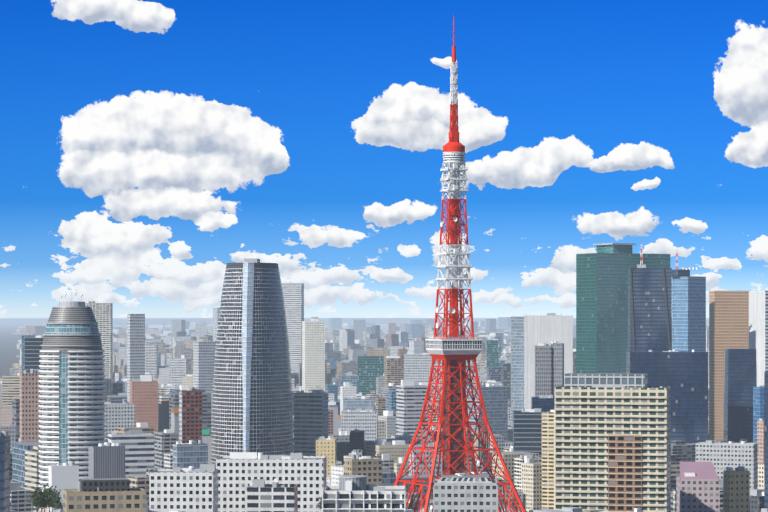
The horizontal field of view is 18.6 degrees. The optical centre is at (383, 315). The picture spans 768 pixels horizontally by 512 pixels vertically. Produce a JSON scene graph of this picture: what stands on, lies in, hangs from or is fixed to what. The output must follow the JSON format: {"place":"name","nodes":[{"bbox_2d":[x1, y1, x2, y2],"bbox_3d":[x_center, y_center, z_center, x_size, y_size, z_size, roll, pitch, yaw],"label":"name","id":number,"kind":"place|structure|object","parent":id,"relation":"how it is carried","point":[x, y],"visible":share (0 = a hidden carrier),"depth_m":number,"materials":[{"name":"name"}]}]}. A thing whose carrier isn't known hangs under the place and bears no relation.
{"place":"outdoors","nodes":[
{"label":"outdoors","id":0,"kind":"place"},
{"bbox_2d":[0,318,708,324],"bbox_3d":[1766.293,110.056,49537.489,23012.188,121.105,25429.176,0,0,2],"label":"horizon hills","id":1,"kind":"structure","parent":0,"point":[164,321],"depth_m":44764.79,"materials":[{"name":"grey"}]},
{"bbox_2d":[0,318,708,377],"bbox_3d":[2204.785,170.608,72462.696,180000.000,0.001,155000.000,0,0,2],"label":"ground","id":2,"kind":"structure","parent":0,"point":[9,351],"depth_m":13197.64,"materials":[{"name":"grey"}]},
{"bbox_2d":[27,483,321,511],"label":"trees","id":3,"kind":"object","parent":2,"relation":"on","point":[43,498],"visible":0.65,"depth_m":1005.11,"materials":[{"name":"green plant"}]},
{"bbox_2d":[158,400,340,463],"bbox_3d":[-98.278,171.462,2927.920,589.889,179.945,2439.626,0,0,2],"label":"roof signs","id":4,"kind":"object","parent":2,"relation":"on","point":[163,415],"visible":0.08,"depth_m":2329.99,"materials":[{"name":"grey"}]},
{"bbox_2d":[0,241,767,511],"bbox_3d":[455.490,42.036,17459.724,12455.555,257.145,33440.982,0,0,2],"label":"city","id":5,"kind":"object","parent":2,"relation":"on","point":[641,385],"visible":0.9,"depth_m":2023.01,"materials":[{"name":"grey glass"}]},
{"bbox_2d":[393,23,525,511],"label":"lattice tower","id":6,"kind":"structure","parent":2,"relation":"on","point":[453,350],"depth_m":1291.77,"materials":[{"name":"red metal"}]},
{"bbox_2d":[0,0,767,317],"label":"sky","id":7,"kind":"structure","parent":0,"point":[148,148],"materials":[{"name":"blue"}]}
]}

